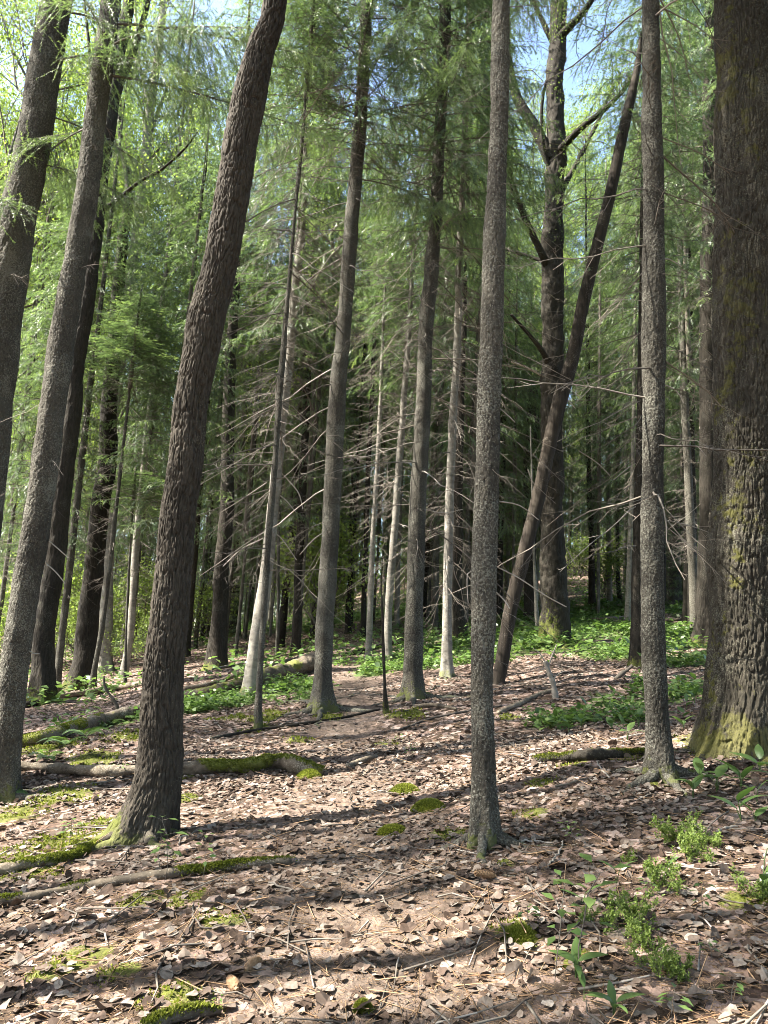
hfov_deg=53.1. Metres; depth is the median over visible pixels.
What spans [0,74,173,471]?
broadleaf tree
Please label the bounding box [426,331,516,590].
spruce tree
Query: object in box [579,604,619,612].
fallen log
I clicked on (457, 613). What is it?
spruce tree
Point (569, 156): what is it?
broadleaf tree
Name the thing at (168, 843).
herb
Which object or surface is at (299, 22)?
spruce tree
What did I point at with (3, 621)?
leafy bush
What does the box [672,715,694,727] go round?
lily plant
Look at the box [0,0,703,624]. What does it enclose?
sky
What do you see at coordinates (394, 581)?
young spruce
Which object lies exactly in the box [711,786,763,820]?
lily plant
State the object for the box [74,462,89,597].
spruce tree
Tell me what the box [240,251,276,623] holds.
spruce tree
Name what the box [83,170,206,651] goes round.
spruce tree
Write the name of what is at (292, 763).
fallen log
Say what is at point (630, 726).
lily plant
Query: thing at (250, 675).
spruce tree
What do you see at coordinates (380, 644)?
fallen log
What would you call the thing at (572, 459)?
broadleaf tree
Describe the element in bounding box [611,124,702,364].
broadleaf tree
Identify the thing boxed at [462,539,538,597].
leafy bush
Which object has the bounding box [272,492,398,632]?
leafy bush
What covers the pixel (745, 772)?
lily plant
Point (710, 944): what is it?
herb
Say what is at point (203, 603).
leafy bush
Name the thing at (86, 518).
spruce tree
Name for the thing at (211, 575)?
spruce tree
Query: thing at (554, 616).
forked tree
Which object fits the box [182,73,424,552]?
broadleaf tree
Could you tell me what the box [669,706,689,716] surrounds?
lily plant
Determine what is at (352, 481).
spruce tree
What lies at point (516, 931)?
moss cushion
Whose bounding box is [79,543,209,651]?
leafy bush
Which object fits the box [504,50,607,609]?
spruce tree
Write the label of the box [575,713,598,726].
lily plant
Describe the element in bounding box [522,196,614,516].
broadleaf tree
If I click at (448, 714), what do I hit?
fallen twig
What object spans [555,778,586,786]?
fallen twig
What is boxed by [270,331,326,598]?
spruce tree
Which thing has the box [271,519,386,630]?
leafy bush
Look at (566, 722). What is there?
lily plant
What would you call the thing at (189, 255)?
broadleaf tree
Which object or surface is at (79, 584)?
leafy bush
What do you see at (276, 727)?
fallen log
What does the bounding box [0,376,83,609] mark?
spruce tree
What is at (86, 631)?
aspen tree
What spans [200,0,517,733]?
spruce tree
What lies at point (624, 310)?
broadleaf tree
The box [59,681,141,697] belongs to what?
fallen log
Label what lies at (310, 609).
young spruce
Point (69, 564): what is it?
spruce tree
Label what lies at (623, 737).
fallen twig
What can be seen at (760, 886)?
bilberry plant
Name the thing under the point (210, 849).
herb
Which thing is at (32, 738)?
fallen log
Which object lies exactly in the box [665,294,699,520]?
spruce tree
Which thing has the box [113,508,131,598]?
spruce tree
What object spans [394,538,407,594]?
young spruce
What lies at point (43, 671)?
aspen tree
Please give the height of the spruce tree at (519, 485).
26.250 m
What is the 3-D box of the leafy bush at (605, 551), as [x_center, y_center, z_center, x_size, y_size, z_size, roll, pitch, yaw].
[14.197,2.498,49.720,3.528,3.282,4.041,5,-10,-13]
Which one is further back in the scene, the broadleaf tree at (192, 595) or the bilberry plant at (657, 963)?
the broadleaf tree at (192, 595)
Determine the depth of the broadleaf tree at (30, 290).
37.06 m
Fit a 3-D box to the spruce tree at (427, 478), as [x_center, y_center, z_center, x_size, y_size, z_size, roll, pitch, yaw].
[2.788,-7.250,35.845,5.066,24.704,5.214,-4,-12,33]
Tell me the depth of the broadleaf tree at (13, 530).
63.64 m
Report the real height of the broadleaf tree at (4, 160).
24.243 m
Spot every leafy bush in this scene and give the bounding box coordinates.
[0,551,83,656]
[0,579,11,641]
[0,600,7,651]
[0,602,7,657]
[55,579,123,666]
[56,586,79,635]
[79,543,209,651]
[104,609,150,661]
[112,612,141,639]
[113,570,151,635]
[135,560,248,643]
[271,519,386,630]
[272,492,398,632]
[303,584,355,613]
[381,547,442,595]
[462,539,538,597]
[565,529,602,582]
[566,527,626,597]
[580,535,623,574]
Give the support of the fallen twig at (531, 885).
on the ground at (372, 725)
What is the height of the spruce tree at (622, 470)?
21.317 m
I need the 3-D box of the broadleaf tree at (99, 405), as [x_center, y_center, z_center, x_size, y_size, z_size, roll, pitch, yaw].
[-8.898,-5.468,28.053,9.335,22.334,9.329,-1,-11,21]
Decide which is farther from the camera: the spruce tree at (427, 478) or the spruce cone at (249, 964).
the spruce tree at (427, 478)
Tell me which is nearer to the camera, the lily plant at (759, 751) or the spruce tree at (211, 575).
the lily plant at (759, 751)
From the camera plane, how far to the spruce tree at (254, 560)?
29.00 m
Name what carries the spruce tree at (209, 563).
on the ground at (372, 725)
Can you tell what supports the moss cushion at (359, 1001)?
on the ground at (372, 725)
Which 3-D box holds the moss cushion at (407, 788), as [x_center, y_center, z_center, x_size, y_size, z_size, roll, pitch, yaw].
[0.151,2.160,5.994,0.271,0.104,0.254,3,-10,0]
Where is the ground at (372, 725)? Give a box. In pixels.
[0,547,767,1023]
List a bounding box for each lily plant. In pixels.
[549,935,607,977]
[559,716,578,732]
[561,884,600,904]
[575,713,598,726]
[577,966,601,1000]
[585,980,644,1017]
[599,860,637,885]
[606,716,628,729]
[613,722,640,739]
[619,714,627,727]
[624,707,643,725]
[669,685,686,698]
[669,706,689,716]
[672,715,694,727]
[675,774,709,797]
[684,693,691,708]
[686,686,698,703]
[689,672,703,686]
[692,764,752,791]
[693,757,730,776]
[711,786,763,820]
[712,758,767,788]
[729,744,767,769]
[737,800,767,820]
[740,780,767,803]
[759,848,767,900]
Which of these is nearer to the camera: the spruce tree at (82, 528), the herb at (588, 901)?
the herb at (588, 901)
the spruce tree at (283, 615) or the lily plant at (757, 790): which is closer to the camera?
the lily plant at (757, 790)
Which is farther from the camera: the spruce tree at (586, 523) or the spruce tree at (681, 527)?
the spruce tree at (586, 523)
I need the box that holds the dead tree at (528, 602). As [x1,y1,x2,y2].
[502,379,584,621]
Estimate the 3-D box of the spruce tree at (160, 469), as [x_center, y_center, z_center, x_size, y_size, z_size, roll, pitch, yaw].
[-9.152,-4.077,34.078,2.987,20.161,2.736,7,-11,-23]
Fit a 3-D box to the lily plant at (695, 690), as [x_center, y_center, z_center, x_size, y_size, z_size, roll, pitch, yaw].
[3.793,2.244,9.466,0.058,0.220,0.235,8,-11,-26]
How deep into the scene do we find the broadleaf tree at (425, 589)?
31.15 m
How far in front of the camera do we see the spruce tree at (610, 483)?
49.48 m
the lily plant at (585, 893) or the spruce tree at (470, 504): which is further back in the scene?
the spruce tree at (470, 504)
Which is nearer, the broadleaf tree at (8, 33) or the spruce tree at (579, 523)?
the broadleaf tree at (8, 33)
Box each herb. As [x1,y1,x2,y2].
[57,818,83,842]
[148,815,188,879]
[149,834,170,868]
[195,830,216,882]
[515,902,539,922]
[541,869,586,982]
[553,853,630,964]
[557,821,580,845]
[636,876,656,899]
[656,983,693,1020]
[690,881,715,914]
[697,940,719,957]
[717,973,745,1001]
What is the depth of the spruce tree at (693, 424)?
22.51 m
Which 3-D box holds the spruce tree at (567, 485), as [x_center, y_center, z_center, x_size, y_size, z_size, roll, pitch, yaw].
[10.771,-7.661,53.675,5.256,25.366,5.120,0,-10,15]
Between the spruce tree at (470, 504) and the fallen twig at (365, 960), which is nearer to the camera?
the fallen twig at (365, 960)
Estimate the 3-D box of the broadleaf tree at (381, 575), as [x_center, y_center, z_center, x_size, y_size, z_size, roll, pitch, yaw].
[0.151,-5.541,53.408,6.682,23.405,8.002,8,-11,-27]
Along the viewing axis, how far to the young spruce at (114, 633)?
32.06 m
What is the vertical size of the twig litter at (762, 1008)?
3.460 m
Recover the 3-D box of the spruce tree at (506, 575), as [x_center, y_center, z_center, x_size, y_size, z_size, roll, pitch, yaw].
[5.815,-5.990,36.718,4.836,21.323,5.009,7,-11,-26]
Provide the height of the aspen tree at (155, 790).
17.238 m
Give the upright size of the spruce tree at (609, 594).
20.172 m
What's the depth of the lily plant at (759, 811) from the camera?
4.24 m
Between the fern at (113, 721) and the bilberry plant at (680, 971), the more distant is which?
the fern at (113, 721)
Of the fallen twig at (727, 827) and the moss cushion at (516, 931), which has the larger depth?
the fallen twig at (727, 827)
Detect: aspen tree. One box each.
[26,0,209,705]
[39,0,286,868]
[62,1,132,690]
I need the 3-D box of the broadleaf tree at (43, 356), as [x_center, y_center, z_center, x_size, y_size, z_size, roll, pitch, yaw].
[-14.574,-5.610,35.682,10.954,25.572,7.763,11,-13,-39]
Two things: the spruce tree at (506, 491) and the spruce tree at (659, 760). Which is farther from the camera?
the spruce tree at (506, 491)
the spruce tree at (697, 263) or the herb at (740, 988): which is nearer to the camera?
the herb at (740, 988)
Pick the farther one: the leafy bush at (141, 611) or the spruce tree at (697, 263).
the leafy bush at (141, 611)
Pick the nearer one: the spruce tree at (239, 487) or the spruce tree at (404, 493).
the spruce tree at (239, 487)
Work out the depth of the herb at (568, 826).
4.20 m
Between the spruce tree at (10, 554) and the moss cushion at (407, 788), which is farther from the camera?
the spruce tree at (10, 554)
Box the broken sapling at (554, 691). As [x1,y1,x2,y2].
[533,644,564,698]
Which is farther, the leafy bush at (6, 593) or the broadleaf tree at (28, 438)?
the broadleaf tree at (28, 438)
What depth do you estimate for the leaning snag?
13.14 m
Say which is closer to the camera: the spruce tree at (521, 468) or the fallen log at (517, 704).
the fallen log at (517, 704)
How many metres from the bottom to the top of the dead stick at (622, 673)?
0.332 m
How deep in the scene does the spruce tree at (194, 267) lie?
19.08 m
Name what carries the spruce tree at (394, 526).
on the ground at (372, 725)
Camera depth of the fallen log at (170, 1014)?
2.61 m
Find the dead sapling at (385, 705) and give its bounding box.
[349,565,399,713]
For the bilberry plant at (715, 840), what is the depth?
3.90 m
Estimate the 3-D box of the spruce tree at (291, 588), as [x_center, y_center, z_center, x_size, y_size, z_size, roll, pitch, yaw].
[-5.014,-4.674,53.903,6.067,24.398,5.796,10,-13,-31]
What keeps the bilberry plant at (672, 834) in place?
on the ground at (372, 725)
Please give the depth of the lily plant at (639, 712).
8.22 m
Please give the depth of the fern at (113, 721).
11.21 m
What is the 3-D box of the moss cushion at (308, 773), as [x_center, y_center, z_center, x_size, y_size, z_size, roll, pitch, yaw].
[-0.689,2.385,6.998,0.262,0.111,0.236,3,-10,0]
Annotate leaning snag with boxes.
[493,31,642,684]
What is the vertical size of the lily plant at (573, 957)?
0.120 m
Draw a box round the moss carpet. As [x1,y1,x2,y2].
[0,706,767,1023]
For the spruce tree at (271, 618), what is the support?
on the ground at (372, 725)
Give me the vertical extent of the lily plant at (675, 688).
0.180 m
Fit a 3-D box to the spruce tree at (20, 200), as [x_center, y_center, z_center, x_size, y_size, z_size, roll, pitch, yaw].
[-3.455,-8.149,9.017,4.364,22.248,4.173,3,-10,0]
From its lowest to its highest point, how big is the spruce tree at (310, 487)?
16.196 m
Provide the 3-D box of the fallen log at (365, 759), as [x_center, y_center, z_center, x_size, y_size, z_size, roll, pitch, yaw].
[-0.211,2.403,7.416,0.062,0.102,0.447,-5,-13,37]
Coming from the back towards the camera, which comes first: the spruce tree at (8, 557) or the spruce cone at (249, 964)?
the spruce tree at (8, 557)
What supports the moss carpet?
on the ground at (372, 725)
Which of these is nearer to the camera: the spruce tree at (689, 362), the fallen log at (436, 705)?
the fallen log at (436, 705)
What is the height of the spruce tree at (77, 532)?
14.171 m
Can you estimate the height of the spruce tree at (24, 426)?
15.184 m
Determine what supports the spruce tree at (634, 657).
on the ground at (372, 725)
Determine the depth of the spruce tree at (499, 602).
29.49 m
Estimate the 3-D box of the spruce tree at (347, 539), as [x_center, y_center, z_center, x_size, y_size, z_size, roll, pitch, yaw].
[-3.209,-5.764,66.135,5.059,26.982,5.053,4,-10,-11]
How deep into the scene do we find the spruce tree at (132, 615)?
23.74 m
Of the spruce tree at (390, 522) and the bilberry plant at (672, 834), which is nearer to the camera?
the bilberry plant at (672, 834)
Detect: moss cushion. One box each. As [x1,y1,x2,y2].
[295,768,321,778]
[352,997,372,1014]
[376,823,404,835]
[387,782,420,794]
[410,797,445,812]
[499,923,538,943]
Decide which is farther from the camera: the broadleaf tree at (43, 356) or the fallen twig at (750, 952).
the broadleaf tree at (43, 356)
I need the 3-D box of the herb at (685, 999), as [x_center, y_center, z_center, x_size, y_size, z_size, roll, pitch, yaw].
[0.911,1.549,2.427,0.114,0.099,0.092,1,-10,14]
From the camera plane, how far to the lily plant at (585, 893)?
3.37 m
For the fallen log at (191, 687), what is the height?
0.755 m
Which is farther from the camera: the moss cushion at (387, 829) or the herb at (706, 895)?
the moss cushion at (387, 829)
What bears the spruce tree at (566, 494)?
on the ground at (372, 725)
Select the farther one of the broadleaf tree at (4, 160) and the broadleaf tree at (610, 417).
the broadleaf tree at (610, 417)
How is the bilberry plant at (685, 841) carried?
on the ground at (372, 725)
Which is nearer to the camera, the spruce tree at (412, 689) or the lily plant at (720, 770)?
the lily plant at (720, 770)
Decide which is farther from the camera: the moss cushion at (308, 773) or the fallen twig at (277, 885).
the moss cushion at (308, 773)
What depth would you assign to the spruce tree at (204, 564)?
29.96 m
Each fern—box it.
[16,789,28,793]
[26,749,65,760]
[36,736,90,745]
[62,726,110,736]
[106,719,125,724]
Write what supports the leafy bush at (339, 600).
on the ground at (372, 725)
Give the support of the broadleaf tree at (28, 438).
on the ground at (372, 725)
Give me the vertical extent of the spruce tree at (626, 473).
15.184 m
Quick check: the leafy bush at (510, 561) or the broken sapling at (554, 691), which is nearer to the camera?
the broken sapling at (554, 691)
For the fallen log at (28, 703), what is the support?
on the ground at (372, 725)
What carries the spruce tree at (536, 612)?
on the ground at (372, 725)
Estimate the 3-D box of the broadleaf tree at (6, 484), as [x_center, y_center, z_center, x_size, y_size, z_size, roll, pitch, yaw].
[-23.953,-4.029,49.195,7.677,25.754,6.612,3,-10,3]
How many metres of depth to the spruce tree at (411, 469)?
38.41 m
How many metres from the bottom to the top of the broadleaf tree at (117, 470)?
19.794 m
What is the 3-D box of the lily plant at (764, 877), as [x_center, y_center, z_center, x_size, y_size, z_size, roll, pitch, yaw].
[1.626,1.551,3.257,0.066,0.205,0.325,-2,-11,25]
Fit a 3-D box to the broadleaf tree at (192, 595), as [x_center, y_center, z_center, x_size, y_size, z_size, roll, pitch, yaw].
[-6.231,-6.297,27.097,7.034,22.892,8.470,9,-12,-32]
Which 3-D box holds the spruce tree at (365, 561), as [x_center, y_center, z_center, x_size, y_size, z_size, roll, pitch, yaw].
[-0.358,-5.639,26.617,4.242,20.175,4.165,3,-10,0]
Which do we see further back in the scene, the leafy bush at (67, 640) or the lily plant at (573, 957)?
the leafy bush at (67, 640)
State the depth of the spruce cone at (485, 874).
3.71 m
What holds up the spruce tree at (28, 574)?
on the ground at (372, 725)
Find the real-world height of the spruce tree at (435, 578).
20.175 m
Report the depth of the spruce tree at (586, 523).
72.55 m
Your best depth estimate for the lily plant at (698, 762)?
5.16 m
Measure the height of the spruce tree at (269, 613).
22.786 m
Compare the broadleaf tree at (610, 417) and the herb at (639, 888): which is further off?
the broadleaf tree at (610, 417)
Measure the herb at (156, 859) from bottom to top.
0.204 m
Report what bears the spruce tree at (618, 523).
on the ground at (372, 725)
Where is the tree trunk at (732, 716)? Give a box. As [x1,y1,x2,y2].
[674,0,767,768]
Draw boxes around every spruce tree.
[0,0,231,537]
[0,0,356,804]
[0,37,92,623]
[0,115,128,605]
[0,290,34,597]
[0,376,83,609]
[0,500,21,606]
[6,228,142,659]
[6,413,93,621]
[12,77,172,692]
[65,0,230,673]
[70,381,98,642]
[73,467,163,682]
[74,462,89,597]
[75,100,257,602]
[78,289,183,688]
[80,246,178,647]
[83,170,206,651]
[85,0,222,677]
[113,0,434,728]
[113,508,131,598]
[114,363,170,639]
[124,388,168,638]
[132,242,198,567]
[158,0,306,670]
[193,225,250,648]
[194,171,300,654]
[195,200,270,637]
[195,286,252,639]
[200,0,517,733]
[202,58,299,651]
[202,364,295,609]
[203,1,371,697]
[214,207,274,636]
[238,245,330,659]
[238,360,322,636]
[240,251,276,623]
[241,123,333,646]
[244,251,311,624]
[247,52,373,655]
[255,164,371,606]
[262,0,589,714]
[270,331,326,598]
[272,374,363,638]
[273,350,325,571]
[274,495,314,612]
[286,195,357,637]
[309,0,510,665]
[310,236,408,633]
[312,172,386,619]
[319,145,389,627]
[322,166,441,660]
[324,93,421,640]
[337,0,591,682]
[340,222,416,623]
[344,365,411,595]
[344,479,369,588]
[347,202,445,628]
[358,457,375,589]
[377,346,428,601]
[385,244,471,621]
[387,8,541,628]
[388,134,473,615]
[391,203,443,567]
[392,112,476,629]
[401,387,446,584]
[403,0,538,640]
[410,0,587,876]
[426,57,529,615]
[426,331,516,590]
[441,297,520,557]
[449,0,767,808]
[463,207,566,572]
[465,115,541,621]
[503,81,543,574]
[503,192,539,599]
[503,302,615,604]
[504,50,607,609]
[504,311,567,551]
[520,297,573,579]
[530,426,538,632]
[532,0,716,667]
[540,127,631,607]
[562,190,630,616]
[564,157,633,601]
[564,365,588,560]
[565,267,636,600]
[565,390,603,544]
[566,57,698,597]
[567,188,619,526]
[567,471,603,540]
[583,314,632,572]
[584,86,676,622]
[592,1,704,629]
[598,0,704,630]
[602,387,632,540]
[607,0,716,649]
[613,167,700,622]
[615,3,696,609]
[618,399,682,528]
[631,227,696,592]
[664,2,704,518]
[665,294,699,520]
[666,38,712,457]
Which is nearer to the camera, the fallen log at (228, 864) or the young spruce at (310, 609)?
the fallen log at (228, 864)
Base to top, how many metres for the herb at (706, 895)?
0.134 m
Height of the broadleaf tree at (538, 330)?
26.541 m
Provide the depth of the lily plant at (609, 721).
8.11 m
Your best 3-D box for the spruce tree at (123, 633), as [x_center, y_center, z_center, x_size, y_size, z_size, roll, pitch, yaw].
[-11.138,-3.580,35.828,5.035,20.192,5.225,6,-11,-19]
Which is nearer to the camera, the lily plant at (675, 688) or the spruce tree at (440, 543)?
the lily plant at (675, 688)
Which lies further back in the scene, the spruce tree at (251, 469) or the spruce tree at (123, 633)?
the spruce tree at (123, 633)
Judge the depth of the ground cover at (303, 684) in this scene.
15.64 m
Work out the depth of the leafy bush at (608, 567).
31.06 m
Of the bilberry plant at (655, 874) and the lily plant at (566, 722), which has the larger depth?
the lily plant at (566, 722)
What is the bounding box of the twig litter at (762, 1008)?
[0,622,767,1023]
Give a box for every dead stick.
[49,710,60,721]
[100,676,118,708]
[613,664,633,678]
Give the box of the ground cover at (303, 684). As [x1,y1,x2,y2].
[0,566,708,729]
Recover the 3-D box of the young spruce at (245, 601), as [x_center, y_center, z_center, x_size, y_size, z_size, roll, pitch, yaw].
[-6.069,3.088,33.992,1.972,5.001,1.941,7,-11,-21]
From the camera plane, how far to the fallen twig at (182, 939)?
3.30 m
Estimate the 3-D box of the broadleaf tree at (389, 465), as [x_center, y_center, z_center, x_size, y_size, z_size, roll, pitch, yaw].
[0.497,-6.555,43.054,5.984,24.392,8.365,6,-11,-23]
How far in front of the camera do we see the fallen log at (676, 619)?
22.34 m
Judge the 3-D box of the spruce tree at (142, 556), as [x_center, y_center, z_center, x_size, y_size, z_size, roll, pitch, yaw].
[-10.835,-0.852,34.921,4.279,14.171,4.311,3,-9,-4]
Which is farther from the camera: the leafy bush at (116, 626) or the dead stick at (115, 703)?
the leafy bush at (116, 626)
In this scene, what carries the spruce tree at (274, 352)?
on the ground at (372, 725)
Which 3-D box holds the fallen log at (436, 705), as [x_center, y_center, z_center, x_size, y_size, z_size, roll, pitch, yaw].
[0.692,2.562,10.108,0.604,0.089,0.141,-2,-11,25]
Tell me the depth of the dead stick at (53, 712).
11.83 m
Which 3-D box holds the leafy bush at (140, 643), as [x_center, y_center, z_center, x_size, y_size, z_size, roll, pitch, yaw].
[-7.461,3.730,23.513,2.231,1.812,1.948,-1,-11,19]
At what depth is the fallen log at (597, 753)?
5.91 m
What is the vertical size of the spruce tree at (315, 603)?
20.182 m
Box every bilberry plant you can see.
[577,897,610,930]
[598,882,664,936]
[620,847,637,861]
[621,914,651,952]
[622,933,681,977]
[642,845,687,894]
[648,806,705,853]
[658,940,694,983]
[677,821,718,862]
[685,826,723,848]
[729,863,767,899]
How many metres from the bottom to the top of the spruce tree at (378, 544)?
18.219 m
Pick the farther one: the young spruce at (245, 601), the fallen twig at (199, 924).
the young spruce at (245, 601)
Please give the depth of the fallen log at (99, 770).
7.19 m
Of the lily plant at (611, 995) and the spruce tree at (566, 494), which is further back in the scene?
the spruce tree at (566, 494)
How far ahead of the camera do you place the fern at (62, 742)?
8.26 m
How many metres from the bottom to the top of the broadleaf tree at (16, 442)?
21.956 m
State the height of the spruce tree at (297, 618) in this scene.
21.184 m
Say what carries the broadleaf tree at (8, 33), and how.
on the ground at (372, 725)
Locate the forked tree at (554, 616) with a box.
[463,0,696,650]
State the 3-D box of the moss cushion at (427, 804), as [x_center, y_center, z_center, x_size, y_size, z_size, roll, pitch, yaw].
[0.304,2.013,5.288,0.259,0.094,0.235,3,-10,0]
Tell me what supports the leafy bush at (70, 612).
on the ground at (372, 725)
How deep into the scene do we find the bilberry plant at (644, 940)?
2.93 m
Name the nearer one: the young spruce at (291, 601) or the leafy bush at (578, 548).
the leafy bush at (578, 548)
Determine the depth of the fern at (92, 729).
8.59 m
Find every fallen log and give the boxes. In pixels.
[0,838,101,874]
[0,854,296,904]
[21,761,134,777]
[22,702,139,746]
[25,699,38,707]
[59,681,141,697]
[137,1000,226,1023]
[183,752,327,774]
[184,651,314,696]
[184,657,297,690]
[210,708,379,739]
[212,662,245,669]
[340,641,401,656]
[345,754,377,768]
[415,703,456,709]
[496,688,551,714]
[532,746,644,762]
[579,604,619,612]
[586,616,623,620]
[665,618,680,621]
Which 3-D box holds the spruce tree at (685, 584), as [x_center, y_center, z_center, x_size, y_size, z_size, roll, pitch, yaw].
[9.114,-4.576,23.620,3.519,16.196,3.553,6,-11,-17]
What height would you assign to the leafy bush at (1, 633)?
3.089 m
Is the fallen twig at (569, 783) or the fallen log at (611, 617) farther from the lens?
the fallen log at (611, 617)
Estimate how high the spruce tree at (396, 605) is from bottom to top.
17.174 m
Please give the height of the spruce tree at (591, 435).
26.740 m
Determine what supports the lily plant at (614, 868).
on the ground at (372, 725)
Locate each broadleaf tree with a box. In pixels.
[0,0,223,662]
[0,0,285,248]
[0,6,174,434]
[0,57,116,439]
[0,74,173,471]
[0,123,30,480]
[0,303,41,555]
[1,456,27,583]
[4,317,101,535]
[4,332,42,540]
[11,90,293,447]
[15,93,182,536]
[16,281,173,498]
[22,136,176,514]
[28,148,190,578]
[84,407,161,527]
[128,179,252,374]
[140,47,305,656]
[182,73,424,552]
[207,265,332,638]
[330,166,420,607]
[356,136,541,620]
[365,217,447,609]
[366,301,417,595]
[396,362,430,582]
[458,61,632,601]
[503,211,574,588]
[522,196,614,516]
[526,144,634,583]
[536,140,669,592]
[565,280,601,569]
[565,365,620,479]
[567,299,630,491]
[580,207,699,449]
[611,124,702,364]
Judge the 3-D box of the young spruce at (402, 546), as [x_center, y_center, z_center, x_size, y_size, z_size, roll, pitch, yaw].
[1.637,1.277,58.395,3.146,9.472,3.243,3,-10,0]
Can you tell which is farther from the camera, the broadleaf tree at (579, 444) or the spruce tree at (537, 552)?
the broadleaf tree at (579, 444)
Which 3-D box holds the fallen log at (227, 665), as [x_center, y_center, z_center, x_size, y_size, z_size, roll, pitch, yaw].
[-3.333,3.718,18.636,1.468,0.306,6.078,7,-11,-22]
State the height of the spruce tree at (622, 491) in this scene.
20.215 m
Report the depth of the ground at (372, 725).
4.16 m
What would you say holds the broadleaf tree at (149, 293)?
on the ground at (372, 725)
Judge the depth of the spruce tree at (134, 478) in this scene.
19.86 m
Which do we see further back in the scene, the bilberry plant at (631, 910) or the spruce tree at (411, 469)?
the spruce tree at (411, 469)
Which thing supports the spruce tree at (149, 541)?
on the ground at (372, 725)
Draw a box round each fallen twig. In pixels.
[174,902,194,951]
[193,916,224,928]
[268,881,296,891]
[299,891,319,896]
[361,956,375,970]
[396,705,501,730]
[522,839,559,844]
[525,876,547,903]
[547,840,563,867]
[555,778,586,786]
[590,733,642,743]
[716,825,737,832]
[746,944,758,960]
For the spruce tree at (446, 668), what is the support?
on the ground at (372, 725)
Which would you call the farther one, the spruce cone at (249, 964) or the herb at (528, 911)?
the herb at (528, 911)
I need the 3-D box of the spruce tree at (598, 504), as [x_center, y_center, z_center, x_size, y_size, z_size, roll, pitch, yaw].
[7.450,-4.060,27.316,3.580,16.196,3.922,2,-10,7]
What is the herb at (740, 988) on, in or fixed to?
on the ground at (372, 725)
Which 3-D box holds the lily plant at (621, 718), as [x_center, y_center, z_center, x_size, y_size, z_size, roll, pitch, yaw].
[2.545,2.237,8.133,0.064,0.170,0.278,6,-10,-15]
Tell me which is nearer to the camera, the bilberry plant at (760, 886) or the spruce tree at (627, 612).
the bilberry plant at (760, 886)
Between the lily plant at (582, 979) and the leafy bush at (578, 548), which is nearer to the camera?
the lily plant at (582, 979)
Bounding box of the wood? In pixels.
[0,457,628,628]
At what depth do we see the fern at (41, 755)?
7.75 m
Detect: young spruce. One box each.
[112,523,130,647]
[229,534,258,637]
[275,576,306,615]
[289,522,342,625]
[376,542,406,602]
[394,483,409,580]
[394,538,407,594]
[503,462,523,605]
[601,421,683,613]
[668,473,699,604]
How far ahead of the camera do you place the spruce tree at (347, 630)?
27.54 m
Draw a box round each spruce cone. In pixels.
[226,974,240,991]
[243,955,261,972]
[474,868,495,879]
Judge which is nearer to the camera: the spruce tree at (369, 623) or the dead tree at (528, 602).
the spruce tree at (369, 623)
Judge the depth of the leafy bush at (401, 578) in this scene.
42.28 m
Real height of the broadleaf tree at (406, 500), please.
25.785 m
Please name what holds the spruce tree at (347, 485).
on the ground at (372, 725)
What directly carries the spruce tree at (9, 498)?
on the ground at (372, 725)
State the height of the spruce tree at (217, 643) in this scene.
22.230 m
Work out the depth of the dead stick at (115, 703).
12.01 m
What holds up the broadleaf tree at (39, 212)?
on the ground at (372, 725)
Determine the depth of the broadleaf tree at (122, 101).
31.10 m
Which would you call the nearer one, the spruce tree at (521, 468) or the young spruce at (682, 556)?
the young spruce at (682, 556)
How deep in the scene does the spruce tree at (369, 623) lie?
18.26 m
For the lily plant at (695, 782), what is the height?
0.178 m
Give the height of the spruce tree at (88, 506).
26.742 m
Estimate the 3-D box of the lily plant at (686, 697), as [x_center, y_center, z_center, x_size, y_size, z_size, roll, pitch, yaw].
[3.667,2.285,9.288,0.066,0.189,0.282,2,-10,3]
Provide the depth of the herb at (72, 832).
5.22 m
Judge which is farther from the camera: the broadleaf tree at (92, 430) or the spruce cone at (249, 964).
the broadleaf tree at (92, 430)
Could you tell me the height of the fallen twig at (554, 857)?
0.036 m
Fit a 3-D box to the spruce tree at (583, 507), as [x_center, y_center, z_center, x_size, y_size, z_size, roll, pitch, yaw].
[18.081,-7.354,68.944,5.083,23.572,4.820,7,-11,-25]
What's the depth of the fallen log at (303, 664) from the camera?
14.62 m
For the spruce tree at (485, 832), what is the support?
on the ground at (372, 725)
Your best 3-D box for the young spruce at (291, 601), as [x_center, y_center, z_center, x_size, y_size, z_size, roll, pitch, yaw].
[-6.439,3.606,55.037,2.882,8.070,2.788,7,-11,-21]
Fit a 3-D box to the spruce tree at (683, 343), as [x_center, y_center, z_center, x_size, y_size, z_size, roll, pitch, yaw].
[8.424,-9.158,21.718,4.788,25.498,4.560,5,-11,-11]

